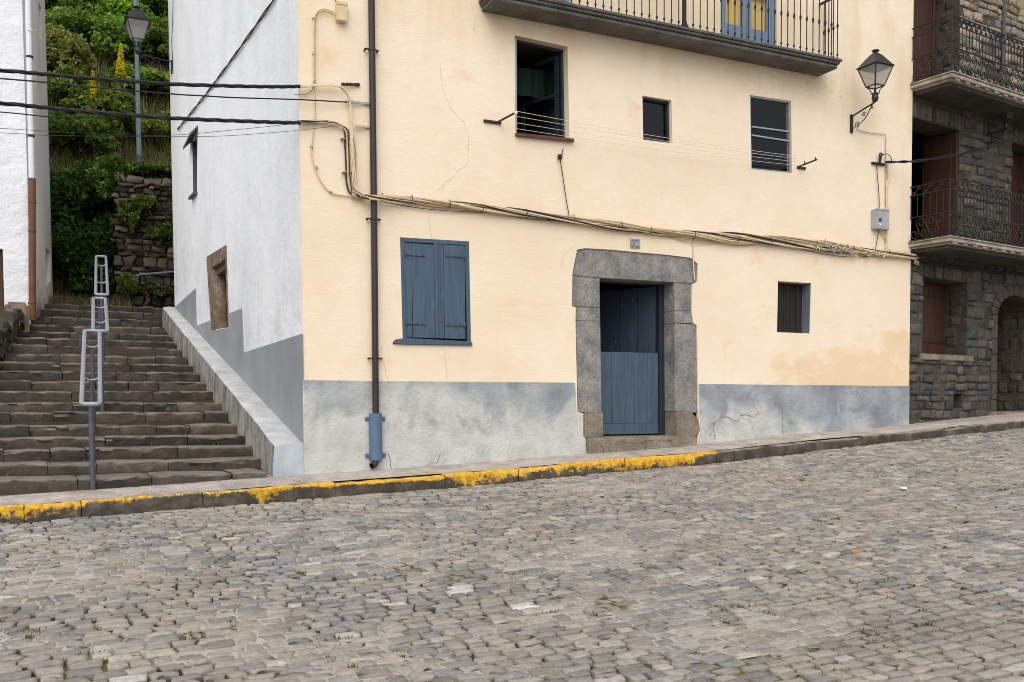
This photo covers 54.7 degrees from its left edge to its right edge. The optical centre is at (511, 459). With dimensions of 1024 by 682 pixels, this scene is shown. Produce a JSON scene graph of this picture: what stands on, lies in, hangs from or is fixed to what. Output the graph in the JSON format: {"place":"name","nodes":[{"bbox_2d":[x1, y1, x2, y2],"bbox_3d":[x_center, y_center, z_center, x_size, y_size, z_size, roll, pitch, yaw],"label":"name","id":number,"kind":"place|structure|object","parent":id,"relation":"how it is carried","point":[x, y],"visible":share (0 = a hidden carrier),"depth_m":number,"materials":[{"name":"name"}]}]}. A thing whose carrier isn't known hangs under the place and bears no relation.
{"place":"outdoors","nodes":[
{"label":"outdoors","id":0,"kind":"place"},
{"bbox_2d":[46,3,171,303],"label":"hillside","id":1,"kind":"structure","parent":0,"point":[145,62],"depth_m":26.28,"materials":[{"name":"green plant"}]},
{"bbox_2d":[50,174,85,278],"bbox_3d":[-10.227,-5.285,22.380,1.109,2.385,1.426,-2,3,-26],"label":"ivy bush","id":2,"kind":"object","parent":1,"relation":"on","point":[56,202],"visible":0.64,"depth_m":22.14,"materials":[{"name":"green plant"}]},
{"bbox_2d":[46,26,96,74],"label":"shrub","id":3,"kind":"object","parent":1,"relation":"on","point":[69,50],"visible":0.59,"depth_m":26.40,"materials":[{"name":"green plant"}]},
{"bbox_2d":[47,63,99,107],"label":"shrub","id":4,"kind":"object","parent":1,"relation":"on","point":[58,90],"visible":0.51,"depth_m":25.78,"materials":[{"name":"green plant"}]},
{"bbox_2d":[51,221,100,298],"bbox_3d":[-9.957,-4.389,22.270,1.645,2.027,1.462,1,3,23],"label":"ivy bush","id":5,"kind":"object","parent":1,"relation":"on","point":[71,252],"visible":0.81,"depth_m":21.83,"materials":[{"name":"green plant"}]},
{"bbox_2d":[45,0,108,19],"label":"shrub","id":6,"kind":"object","parent":1,"relation":"on","point":[99,10],"visible":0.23,"depth_m":28.65,"materials":[{"name":"green plant"}]},
{"bbox_2d":[49,159,115,225],"bbox_3d":[-9.963,-5.817,22.883,2.180,2.187,1.684,-2,3,-26],"label":"ivy bush","id":7,"kind":"object","parent":1,"relation":"on","point":[93,206],"visible":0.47,"depth_m":22.48,"materials":[{"name":"green plant"}]},
{"bbox_2d":[48,110,120,156],"bbox_3d":[-11.062,-8.281,25.152,2.085,1.212,1.551,-2,3,-26],"label":"shrub","id":8,"kind":"object","parent":1,"relation":"on","point":[95,127],"visible":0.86,"depth_m":24.82,"materials":[{"name":"green plant"}]},
{"bbox_2d":[45,0,131,57],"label":"shrub","id":9,"kind":"object","parent":1,"relation":"on","point":[100,30],"visible":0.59,"depth_m":27.70,"materials":[{"name":"green plant"}]},
{"bbox_2d":[66,212,118,299],"bbox_3d":[-9.407,-4.572,22.550,1.572,2.192,1.401,-2,3,-26],"label":"ivy bush","id":10,"kind":"object","parent":1,"relation":"on","point":[105,244],"visible":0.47,"depth_m":22.24,"materials":[{"name":"green plant"}]},
{"bbox_2d":[72,70,113,154],"bbox_3d":[-10.711,-8.823,25.252,0.890,2.264,1.086,-1,3,-5],"label":"mullein plant","id":11,"kind":"object","parent":1,"relation":"on","point":[89,106],"visible":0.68,"depth_m":25.25,"materials":[{"name":"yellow plant"}]},
{"bbox_2d":[58,85,146,114],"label":"shrub","id":12,"kind":"object","parent":1,"relation":"on","point":[73,99],"visible":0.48,"depth_m":25.80,"materials":[{"name":"green plant"}]},
{"bbox_2d":[68,0,138,14],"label":"shrub","id":13,"kind":"object","parent":1,"relation":"on","point":[90,1],"visible":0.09,"depth_m":28.99,"materials":[{"name":"green plant"}]},
{"bbox_2d":[73,152,151,217],"bbox_3d":[-9.104,-6.343,22.829,1.745,1.485,1.636,1,3,18],"label":"ivy bush","id":14,"kind":"object","parent":1,"relation":"on","point":[107,171],"visible":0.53,"depth_m":22.40,"materials":[{"name":"green plant"}]},
{"bbox_2d":[104,43,134,135],"bbox_3d":[-10.370,-9.776,26.262,0.908,2.506,1.001,-2,3,-26],"label":"mullein plant","id":15,"kind":"object","parent":1,"relation":"on","point":[120,63],"visible":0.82,"depth_m":26.16,"materials":[{"name":"yellow plant"}]},
{"bbox_2d":[107,60,133,95],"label":"shrub","id":16,"kind":"object","parent":1,"relation":"on","point":[127,65],"visible":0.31,"depth_m":27.28,"materials":[{"name":"green plant"}]},
{"bbox_2d":[98,100,145,145],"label":"shrub","id":17,"kind":"object","parent":1,"relation":"on","point":[114,123],"visible":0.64,"depth_m":25.72,"materials":[{"name":"green plant"}]},
{"bbox_2d":[83,0,163,51],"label":"shrub","id":18,"kind":"object","parent":1,"relation":"on","point":[117,8],"visible":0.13,"depth_m":28.93,"materials":[{"name":"green plant"}]},
{"bbox_2d":[106,0,166,17],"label":"shrub","id":19,"kind":"object","parent":1,"relation":"on","point":[153,3],"visible":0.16,"depth_m":31.20,"materials":[{"name":"green plant"}]},
{"bbox_2d":[133,0,142,161],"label":"lamp post","id":20,"kind":"object","parent":1,"relation":"on","point":[138,121],"visible":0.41,"depth_m":24.17,"materials":[{"name":"grey metal"}]},
{"bbox_2d":[108,174,174,307],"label":"retaining wall","id":21,"kind":"structure","parent":1,"relation":"on","point":[139,252],"depth_m":22.35,"materials":[{"name":"grey stone"}]},
{"bbox_2d":[116,200,140,234],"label":"shrub","id":22,"kind":"object","parent":21,"relation":"attached to","point":[128,215],"visible":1,"depth_m":21.95,"materials":[{"name":"green plant"}]},
{"bbox_2d":[115,162,171,180],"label":"shrub","id":23,"kind":"object","parent":21,"relation":"on","point":[145,169],"visible":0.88,"depth_m":22.42,"materials":[{"name":"green plant"}]},
{"bbox_2d":[128,195,159,215],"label":"shrub","id":24,"kind":"object","parent":21,"relation":"attached to","point":[145,203],"visible":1,"depth_m":22.09,"materials":[{"name":"green plant"}]},
{"bbox_2d":[133,271,173,279],"bbox_3d":[-7.806,-4.179,22.509,1.569,0.454,0.198,-2,3,-26],"label":"wall handrail","id":25,"kind":"object","parent":21,"relation":"attached to","point":[135,276],"depth_m":22.26,"materials":[{"name":"grey metal"}]},
{"bbox_2d":[138,282,171,297],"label":"shrub","id":26,"kind":"object","parent":21,"relation":"attached to","point":[146,288],"visible":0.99,"depth_m":22.24,"materials":[{"name":"green plant"}]},
{"bbox_2d":[144,221,172,247],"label":"shrub","id":27,"kind":"object","parent":21,"relation":"attached to","point":[162,233],"visible":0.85,"depth_m":22.30,"materials":[{"name":"green plant"}]},
{"bbox_2d":[126,14,168,65],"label":"shrub","id":28,"kind":"object","parent":1,"relation":"on","point":[158,30],"visible":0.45,"depth_m":29.04,"materials":[{"name":"green plant"}]},
{"bbox_2d":[127,65,169,102],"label":"shrub","id":29,"kind":"object","parent":1,"relation":"on","point":[149,73],"visible":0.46,"depth_m":27.68,"materials":[{"name":"green plant"}]},
{"bbox_2d":[131,110,170,144],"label":"shrub","id":30,"kind":"object","parent":1,"relation":"on","point":[160,126],"visible":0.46,"depth_m":26.25,"materials":[{"name":"green plant"}]},
{"bbox_2d":[155,0,167,16],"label":"shrub","id":31,"kind":"object","parent":1,"relation":"on","point":[163,4],"visible":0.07,"depth_m":30.91,"materials":[{"name":"green plant"}]},
{"bbox_2d":[0,428,1023,681],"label":"road","id":32,"kind":"structure","parent":0,"point":[384,590],"depth_m":6.63,"materials":[{"name":"stone"}]},
{"bbox_2d":[1,453,1014,681],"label":"joint weeds","id":33,"kind":"object","parent":32,"relation":"on","point":[190,634],"visible":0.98,"depth_m":5.96,"materials":[{"name":"green plant"}]},
{"bbox_2d":[0,421,1023,523],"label":"kerb","id":34,"kind":"structure","parent":32,"relation":"on","point":[27,513],"depth_m":10.90,"materials":[{"name":"stone"}]},
{"bbox_2d":[0,413,1023,504],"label":"pavement","id":35,"kind":"structure","parent":0,"point":[52,497],"depth_m":11.44,"materials":[{"name":"concrete"}]},
{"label":"ground","id":36,"kind":"structure","parent":0,"visible":0},
{"bbox_2d":[0,0,52,324],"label":"white house","id":37,"kind":"structure","parent":36,"relation":"on","point":[25,249],"depth_m":17.90,"materials":[{"name":"paint"}]},
{"bbox_2d":[0,250,3,306],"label":"door","id":38,"kind":"structure","parent":37,"relation":"in","point":[1,251],"depth_m":17.91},
{"bbox_2d":[0,304,269,522],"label":"stone staircase","id":39,"kind":"structure","parent":36,"relation":"on","point":[156,397],"depth_m":12.78,"materials":[{"name":"grey stone"}]},
{"bbox_2d":[0,302,29,361],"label":"rubble wall","id":40,"kind":"structure","parent":39,"relation":"on","point":[14,320],"depth_m":16.64,"materials":[{"name":"grey stone"}]},
{"bbox_2d":[79,329,101,489],"bbox_3d":[-4.735,-0.625,11.166,0.218,1.909,2.625,-1,3,-22],"label":"handrail","id":41,"kind":"object","parent":39,"relation":"on","point":[92,404],"visible":0.98,"depth_m":10.66,"materials":[{"name":"silver metal"}]},
{"bbox_2d":[48,287,137,306],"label":"path grass","id":42,"kind":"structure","parent":39,"relation":"on","point":[73,301],"depth_m":21.19,"materials":[{"name":"green plant"}]},
{"bbox_2d":[114,271,139,300],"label":"shrub","id":43,"kind":"object","parent":42,"relation":"on","point":[126,281],"visible":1,"depth_m":21.88,"materials":[{"name":"green plant"}]},
{"bbox_2d":[91,297,108,411],"bbox_3d":[-5.833,-1.542,14.029,0.218,1.808,2.554,-1,3,-22],"label":"handrail","id":44,"kind":"object","parent":39,"relation":"on","point":[105,330],"visible":0.81,"depth_m":13.63,"materials":[{"name":"grey metal"}]},
{"bbox_2d":[94,255,108,362],"bbox_3d":[-7.106,-2.680,17.148,0.218,2.278,3.758,-1,3,-22],"label":"handrail","id":45,"kind":"object","parent":39,"relation":"on","point":[101,293],"visible":0.94,"depth_m":16.38,"materials":[{"name":"grey metal"}]},
{"bbox_2d":[1,363,228,475],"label":"step weeds","id":46,"kind":"object","parent":39,"relation":"on","point":[96,446],"visible":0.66,"depth_m":11.80,"materials":[{"name":"green plant"}]},
{"bbox_2d":[162,307,303,486],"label":"stair parapet","id":47,"kind":"structure","parent":39,"relation":"on","point":[274,441],"depth_m":12.81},
{"bbox_2d":[168,0,913,482],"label":"village house","id":48,"kind":"structure","parent":36,"relation":"on","point":[342,332],"depth_m":12.66,"materials":[{"name":"beige paint"}]},
{"bbox_2d":[123,6,172,73],"bbox_3d":[-6.945,-8.033,18.902,0.849,1.169,0.456,-2,3,-26],"label":"wall lantern","id":49,"kind":"object","parent":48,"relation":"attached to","point":[137,21],"depth_m":18.71,"materials":[{"name":"metal"}]},
{"bbox_2d":[0,101,300,124],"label":"overhead cable","id":50,"kind":"object","parent":48,"relation":"attached to","point":[75,110],"visible":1,"depth_m":10.00,"materials":[{"name":"black rubber"}]},
{"bbox_2d":[0,111,136,117],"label":"overhead cable","id":51,"kind":"object","parent":50,"relation":"attached to","point":[70,117],"visible":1,"depth_m":9.70,"materials":[{"name":"black rubber"}]},
{"bbox_2d":[183,126,197,199],"bbox_3d":[-5.446,-5.101,17.080,0.320,1.117,0.833,-2,3,-26],"label":"window","id":52,"kind":"structure","parent":48,"relation":"in","point":[194,149],"depth_m":17.26,"materials":[{"name":"glass"}]},
{"bbox_2d":[206,245,228,329],"bbox_3d":[-4.508,-2.649,15.485,0.230,1.287,1.744,-2,3,-26],"label":"window frame","id":53,"kind":"structure","parent":48,"relation":"in","point":[218,292],"depth_m":15.74,"materials":[{"name":"brown stone"}]},
{"bbox_2d":[177,0,273,130],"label":"diagonal cable","id":54,"kind":"object","parent":48,"relation":"attached to","point":[236,52],"visible":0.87,"depth_m":13.71,"materials":[{"name":"black rubber"}]},
{"bbox_2d":[294,8,351,196],"bbox_3d":[-2.039,-3.952,10.934,0.758,2.033,0.037,-2,3,-26],"label":"wall cable","id":55,"kind":"object","parent":48,"relation":"attached to","point":[313,54],"depth_m":10.86,"materials":[{"name":"beige plastic"}]},
{"bbox_2d":[297,84,368,199],"bbox_3d":[-1.975,-3.529,10.933,0.787,1.236,0.127,-2,3,-26],"label":"cable drop","id":56,"kind":"object","parent":48,"relation":"attached to","point":[352,158],"visible":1,"depth_m":11.02,"materials":[{"name":"beige plastic"}]},
{"bbox_2d":[0,68,300,88],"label":"overhead cable","id":57,"kind":"object","parent":56,"relation":"attached to","point":[48,74],"visible":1,"depth_m":9.98,"materials":[{"name":"black rubber"}]},
{"bbox_2d":[0,121,322,135],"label":"overhead cable","id":58,"kind":"object","parent":56,"relation":"attached to","point":[156,135],"visible":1,"depth_m":10.05,"materials":[{"name":"black rubber"}]},
{"bbox_2d":[9,125,339,136],"bbox_3d":[-5.455,-3.185,9.121,8.060,0.844,0.074,-2,3,-27],"label":"overhead cable","id":59,"kind":"object","parent":56,"relation":"attached to","point":[174,136],"visible":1,"depth_m":10.15,"materials":[{"name":"black rubber"}]},
{"bbox_2d":[335,0,347,22],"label":"junction box","id":60,"kind":"object","parent":48,"relation":"attached to","point":[340,11],"visible":1,"depth_m":10.91,"materials":[{"name":"beige plastic"}]},
{"bbox_2d":[341,82,359,85],"bbox_3d":[-1.798,-4.186,11.029,0.223,0.064,0.038,-2,3,-38],"label":"cable anchor","id":61,"kind":"object","parent":48,"relation":"attached to","point":[349,84],"visible":1,"depth_m":11.02,"materials":[{"name":"metal"}]},
{"bbox_2d":[345,100,368,105],"bbox_3d":[-1.732,-3.998,11.070,0.295,0.050,0.037,-2,3,-34],"label":"cable anchor","id":62,"kind":"object","parent":48,"relation":"attached to","point":[359,102],"visible":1,"depth_m":11.07,"materials":[{"name":"grey metal"}]},
{"bbox_2d":[0,78,351,102],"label":"overhead cable","id":63,"kind":"object","parent":62,"relation":"attached to","point":[169,93],"visible":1,"depth_m":10.09,"materials":[{"name":"black rubber"}]},
{"bbox_2d":[355,124,368,127],"bbox_3d":[-1.680,-3.747,11.107,0.179,0.048,0.040,-3,4,-42],"label":"cable anchor","id":64,"kind":"object","parent":48,"relation":"attached to","point":[362,126],"visible":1,"depth_m":11.09,"materials":[{"name":"beige metal"}]},
{"bbox_2d":[483,111,517,124],"bbox_3d":[-0.104,-4.069,11.777,0.445,0.087,0.187,1,3,24],"label":"clothesline bracket","id":65,"kind":"object","parent":48,"relation":"attached to","point":[499,121],"visible":1,"depth_m":11.80,"materials":[{"name":"metal"}]},
{"bbox_2d":[517,111,797,165],"bbox_3d":[2.037,-4.098,12.774,4.539,0.152,0.235,-2,3,-26],"label":"clothesline","id":66,"kind":"object","parent":65,"relation":"attached to","point":[653,139],"visible":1,"depth_m":12.63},
{"bbox_2d":[515,39,573,141],"bbox_3d":[0.225,-4.544,12.466,0.984,1.209,0.829,-2,3,-26],"label":"window","id":67,"kind":"structure","parent":48,"relation":"in","point":[543,85],"depth_m":12.48,"materials":[{"name":"black glass"}]},
{"bbox_2d":[558,148,569,215],"bbox_3d":[0.643,-3.447,12.280,0.166,0.842,0.057,-2,3,-26],"label":"bell cord","id":68,"kind":"object","parent":48,"relation":"hanging from","point":[560,156],"visible":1,"depth_m":12.26,"materials":[{"name":"metal"}]},
{"bbox_2d":[599,281,664,434],"bbox_3d":[1.320,-1.376,13.557,1.204,2.066,0.972,-2,3,-26],"label":"stable door","id":69,"kind":"structure","parent":48,"relation":"in","point":[632,324],"depth_m":13.35,"materials":[{"name":"wood"}]},
{"bbox_2d":[352,190,918,280],"bbox_3d":[2.297,-2.767,13.107,9.131,0.758,0.302,-2,3,-28],"label":"cable bundle","id":70,"kind":"object","parent":48,"relation":"attached to","point":[785,241],"visible":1,"depth_m":12.94,"materials":[{"name":"beige plastic"}]},
{"bbox_2d":[642,97,668,142],"bbox_3d":[1.858,-4.436,12.978,0.470,0.558,0.060,-2,3,-26],"label":"window","id":71,"kind":"structure","parent":48,"relation":"in","point":[666,104],"depth_m":13.04,"materials":[{"name":"black glass"}]},
{"bbox_2d":[722,0,773,44],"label":"balcony door","id":72,"kind":"structure","parent":48,"relation":"in","point":[724,2],"depth_m":13.58,"materials":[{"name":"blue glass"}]},
{"bbox_2d":[750,96,790,172],"bbox_3d":[3.588,-4.518,13.778,0.759,1.016,0.050,-2,3,-26],"label":"window","id":73,"kind":"structure","parent":48,"relation":"in","point":[788,130],"depth_m":13.84,"materials":[{"name":"glass"}]},
{"bbox_2d":[797,157,816,169],"bbox_3d":[4.157,-4.163,13.864,0.160,0.110,0.305,-2,3,-26],"label":"clothesline bracket","id":74,"kind":"object","parent":48,"relation":"attached to","point":[800,167],"visible":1,"depth_m":13.90,"materials":[{"name":"metal"}]},
{"bbox_2d":[850,49,894,132],"bbox_3d":[5.071,-5.265,14.089,0.376,1.042,0.641,-2,3,-26],"label":"wall lantern","id":75,"kind":"object","parent":48,"relation":"attached to","point":[874,68],"depth_m":13.90,"materials":[{"name":"metal"}]},
{"bbox_2d":[856,128,889,249],"bbox_3d":[5.324,-3.946,14.591,0.677,1.785,0.036,-2,3,-26],"label":"conduit","id":76,"kind":"object","parent":48,"relation":"attached to","point":[886,197],"visible":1,"depth_m":14.70,"materials":[{"name":"beige plastic"}]},
{"bbox_2d":[871,208,889,230],"bbox_3d":[5.458,-3.557,14.647,0.286,0.299,0.111,-2,3,-26],"label":"meter box","id":77,"kind":"object","parent":48,"relation":"attached to","point":[879,218],"visible":1,"depth_m":14.60,"materials":[{"name":"white plastic"}]},
{"bbox_2d":[871,152,891,165],"bbox_3d":[5.474,-4.448,14.641,0.357,0.187,0.069,-2,3,-26],"label":"cable anchor","id":78,"kind":"object","parent":48,"relation":"attached to","point":[879,162],"visible":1,"depth_m":14.60,"materials":[{"name":"metal"}]},
{"bbox_2d":[885,132,1023,163],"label":"overhead cable","id":79,"kind":"object","parent":78,"relation":"attached to","point":[953,155],"visible":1,"depth_m":13.97,"materials":[{"name":"black rubber"}]},
{"bbox_2d":[908,0,1023,428],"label":"stone house","id":80,"kind":"structure","parent":36,"relation":"on","point":[966,356],"depth_m":15.89,"materials":[{"name":"stone"}]},
{"bbox_2d":[913,0,935,80],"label":"balcony door","id":81,"kind":"structure","parent":80,"relation":"in","point":[924,10],"depth_m":15.74,"materials":[{"name":"brown wood"}]},
{"bbox_2d":[921,131,957,239],"bbox_3d":[6.896,-4.288,15.980,0.053,1.879,0.600,-2,3,-34],"label":"door leaf","id":82,"kind":"structure","parent":80,"relation":"in","point":[936,170],"depth_m":15.94,"materials":[{"name":"brown wood"}]},
{"bbox_2d":[917,259,1023,275],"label":"wall cable","id":83,"kind":"object","parent":80,"relation":"attached to","point":[940,263],"depth_m":15.89,"materials":[{"name":"black rubber"}]},
{"bbox_2d":[987,111,1014,148],"bbox_3d":[7.903,-5.465,15.969,0.274,0.787,0.437,-2,3,-26],"label":"wall lantern","id":84,"kind":"object","parent":80,"relation":"attached to","point":[1005,126],"depth_m":15.94,"materials":[{"name":"metal"}]},
{"bbox_2d":[1010,152,1020,245],"bbox_3d":[8.645,-4.374,17.044,0.950,1.950,0.380,-2,3,-34],"label":"balcony door","id":85,"kind":"structure","parent":80,"relation":"in","point":[1015,171],"depth_m":17.34,"materials":[{"name":"brown wood"}]}
]}

